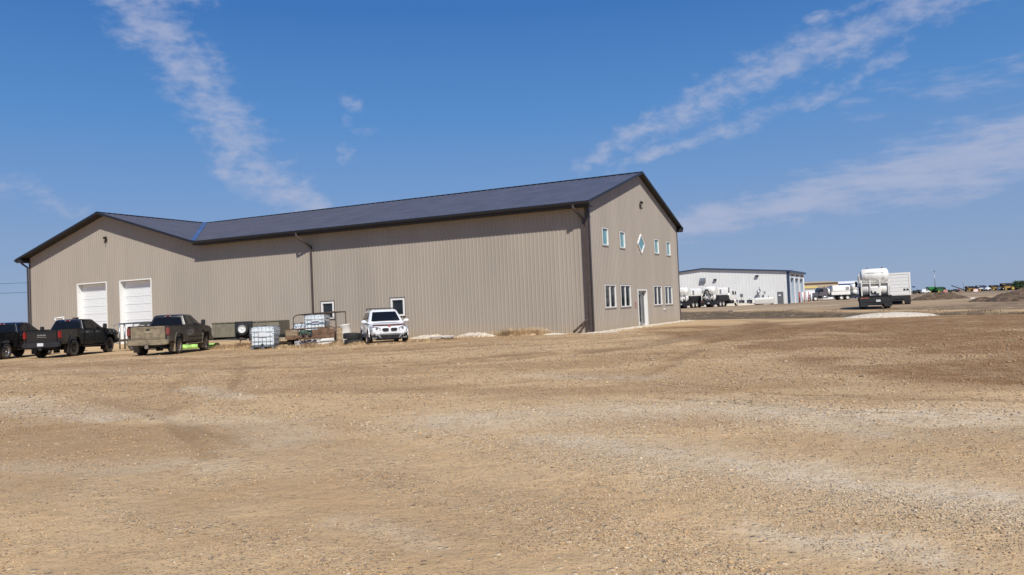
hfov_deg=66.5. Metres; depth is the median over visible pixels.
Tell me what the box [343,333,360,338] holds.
loose tyre
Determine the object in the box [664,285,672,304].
window
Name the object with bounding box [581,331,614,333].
gravel heap
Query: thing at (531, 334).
soil heap
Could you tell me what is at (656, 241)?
window
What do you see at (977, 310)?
ditch grass
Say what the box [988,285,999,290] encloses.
combine harvester
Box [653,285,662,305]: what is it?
window
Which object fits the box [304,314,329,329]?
liquid tote
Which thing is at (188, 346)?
plastic sled
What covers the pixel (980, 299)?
soil berm
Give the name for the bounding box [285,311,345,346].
rusty trailer
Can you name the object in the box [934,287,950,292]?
combine harvester
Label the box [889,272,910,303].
box trailer
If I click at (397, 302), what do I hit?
window
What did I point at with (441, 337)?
broken pallet
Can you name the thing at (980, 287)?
combine harvester
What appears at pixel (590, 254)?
steel building
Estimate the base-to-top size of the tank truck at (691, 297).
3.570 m
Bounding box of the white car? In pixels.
[360,307,408,343]
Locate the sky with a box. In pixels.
[0,0,1023,322]
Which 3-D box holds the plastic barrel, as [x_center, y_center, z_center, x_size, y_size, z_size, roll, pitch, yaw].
[-8.772,2.466,41.195,0.638,1.030,0.608,-10,-5,0]
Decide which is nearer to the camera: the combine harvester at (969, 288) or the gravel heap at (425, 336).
the gravel heap at (425, 336)
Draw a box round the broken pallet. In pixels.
[429,336,453,339]
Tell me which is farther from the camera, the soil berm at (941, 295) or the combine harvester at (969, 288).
the combine harvester at (969, 288)
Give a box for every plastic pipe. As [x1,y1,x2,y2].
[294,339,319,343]
[310,338,333,342]
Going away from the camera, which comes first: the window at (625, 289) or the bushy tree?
the window at (625, 289)
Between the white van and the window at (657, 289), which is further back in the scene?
the white van
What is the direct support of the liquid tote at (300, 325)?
on the rusty trailer at (291, 336)
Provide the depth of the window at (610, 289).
42.31 m
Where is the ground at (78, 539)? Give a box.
[0,289,1023,574]
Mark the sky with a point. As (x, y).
(826, 140)
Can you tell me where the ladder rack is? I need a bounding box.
[54,317,78,320]
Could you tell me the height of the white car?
1.719 m
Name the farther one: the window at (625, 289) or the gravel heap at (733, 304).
the gravel heap at (733, 304)
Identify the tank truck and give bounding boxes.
[680,287,704,307]
[700,286,738,306]
[809,284,858,300]
[855,267,891,308]
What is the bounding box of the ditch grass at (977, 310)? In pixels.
[697,308,1023,319]
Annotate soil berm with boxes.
[911,291,968,300]
[968,297,990,301]
[983,288,1023,301]
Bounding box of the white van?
[920,289,929,292]
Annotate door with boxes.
[77,282,107,327]
[119,278,152,343]
[637,289,648,325]
[777,292,783,303]
[790,277,794,302]
[795,278,798,302]
[799,278,802,301]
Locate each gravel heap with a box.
[409,334,450,338]
[455,332,493,337]
[543,333,564,334]
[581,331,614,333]
[713,303,762,306]
[845,312,936,317]
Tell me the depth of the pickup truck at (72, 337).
42.38 m
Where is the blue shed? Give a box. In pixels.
[838,281,858,297]
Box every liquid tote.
[250,325,279,349]
[292,323,304,334]
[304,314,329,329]
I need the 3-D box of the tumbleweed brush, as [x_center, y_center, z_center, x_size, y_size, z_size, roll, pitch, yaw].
[0.335,2.215,40.157,3.956,0.576,1.680,-3,-2,24]
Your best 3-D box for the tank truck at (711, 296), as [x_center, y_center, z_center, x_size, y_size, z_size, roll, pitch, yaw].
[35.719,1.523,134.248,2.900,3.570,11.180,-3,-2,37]
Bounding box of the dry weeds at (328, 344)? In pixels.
[209,334,495,349]
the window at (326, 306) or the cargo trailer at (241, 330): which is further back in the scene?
the window at (326, 306)
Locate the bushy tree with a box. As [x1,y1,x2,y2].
[1011,280,1023,288]
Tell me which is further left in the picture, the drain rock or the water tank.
the drain rock
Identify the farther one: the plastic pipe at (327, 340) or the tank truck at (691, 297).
the tank truck at (691, 297)
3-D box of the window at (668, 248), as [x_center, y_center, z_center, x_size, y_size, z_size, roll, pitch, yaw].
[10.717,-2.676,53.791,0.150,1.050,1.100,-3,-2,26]
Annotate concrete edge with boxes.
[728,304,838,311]
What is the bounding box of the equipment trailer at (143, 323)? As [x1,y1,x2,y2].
[113,321,155,350]
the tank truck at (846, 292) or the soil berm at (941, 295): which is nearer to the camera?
the soil berm at (941, 295)
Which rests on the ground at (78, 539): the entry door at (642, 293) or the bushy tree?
the bushy tree
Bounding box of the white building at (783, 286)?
[679,268,805,306]
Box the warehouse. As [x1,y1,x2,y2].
[804,281,837,299]
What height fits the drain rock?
0.116 m
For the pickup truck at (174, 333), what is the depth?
38.33 m
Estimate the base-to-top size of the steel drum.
0.900 m
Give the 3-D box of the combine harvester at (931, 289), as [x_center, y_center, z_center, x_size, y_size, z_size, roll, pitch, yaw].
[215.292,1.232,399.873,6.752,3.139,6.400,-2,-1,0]
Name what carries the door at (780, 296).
in the white building at (783, 286)
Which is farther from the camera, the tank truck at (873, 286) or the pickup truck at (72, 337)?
the tank truck at (873, 286)
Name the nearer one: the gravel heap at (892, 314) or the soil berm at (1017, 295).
the gravel heap at (892, 314)
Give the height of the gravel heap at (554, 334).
0.162 m
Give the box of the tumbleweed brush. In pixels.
[487,326,555,335]
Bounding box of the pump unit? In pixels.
[739,294,744,302]
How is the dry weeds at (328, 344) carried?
on the ground at (78, 539)
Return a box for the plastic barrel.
[338,324,350,342]
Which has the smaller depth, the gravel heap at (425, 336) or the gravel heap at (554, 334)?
the gravel heap at (554, 334)
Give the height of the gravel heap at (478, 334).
0.318 m
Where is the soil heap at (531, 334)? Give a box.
[503,331,545,335]
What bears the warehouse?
on the ground at (78, 539)
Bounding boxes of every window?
[320,301,334,319]
[390,297,405,316]
[601,226,608,246]
[604,283,616,308]
[619,230,625,248]
[619,284,631,307]
[637,234,644,253]
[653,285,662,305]
[654,238,658,254]
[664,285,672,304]
[666,241,670,256]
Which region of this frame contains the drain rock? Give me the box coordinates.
[596,320,693,331]
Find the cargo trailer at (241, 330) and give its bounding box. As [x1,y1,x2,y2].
[211,320,292,343]
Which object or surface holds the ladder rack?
attached to the pickup truck at (72, 337)
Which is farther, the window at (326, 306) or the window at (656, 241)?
the window at (656, 241)
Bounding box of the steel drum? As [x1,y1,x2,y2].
[336,328,342,341]
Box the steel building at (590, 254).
[14,171,682,343]
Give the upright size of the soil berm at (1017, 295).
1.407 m
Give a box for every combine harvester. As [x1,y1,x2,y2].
[926,287,937,292]
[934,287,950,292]
[965,286,978,291]
[975,285,991,290]
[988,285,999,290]
[1000,283,1018,290]
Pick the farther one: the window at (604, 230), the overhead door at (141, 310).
the overhead door at (141, 310)
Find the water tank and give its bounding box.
[755,295,774,304]
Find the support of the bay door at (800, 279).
in the white building at (783, 286)
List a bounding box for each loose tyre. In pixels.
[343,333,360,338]
[344,339,362,344]
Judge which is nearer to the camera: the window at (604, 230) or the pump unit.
the window at (604, 230)
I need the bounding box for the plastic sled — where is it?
[183,343,219,348]
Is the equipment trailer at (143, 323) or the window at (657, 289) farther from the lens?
the window at (657, 289)
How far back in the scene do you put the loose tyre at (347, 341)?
38.58 m
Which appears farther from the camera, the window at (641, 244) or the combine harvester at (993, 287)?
the combine harvester at (993, 287)
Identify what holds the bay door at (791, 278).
in the white building at (783, 286)
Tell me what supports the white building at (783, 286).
on the ground at (78, 539)
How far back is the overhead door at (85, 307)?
56.98 m
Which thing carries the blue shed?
on the ground at (78, 539)
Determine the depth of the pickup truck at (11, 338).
42.92 m
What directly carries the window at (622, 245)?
in the steel building at (590, 254)
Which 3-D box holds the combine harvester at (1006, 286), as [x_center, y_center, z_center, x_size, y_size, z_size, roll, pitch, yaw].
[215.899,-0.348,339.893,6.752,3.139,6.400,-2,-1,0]
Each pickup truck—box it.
[0,322,51,358]
[22,319,118,357]
[126,314,212,354]
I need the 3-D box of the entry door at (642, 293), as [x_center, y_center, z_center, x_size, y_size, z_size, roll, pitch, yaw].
[7.919,1.239,47.745,0.250,2.246,1.960,-3,-2,26]
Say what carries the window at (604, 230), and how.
in the steel building at (590, 254)
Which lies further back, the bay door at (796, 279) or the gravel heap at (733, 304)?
the bay door at (796, 279)
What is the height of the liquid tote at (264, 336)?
1.200 m

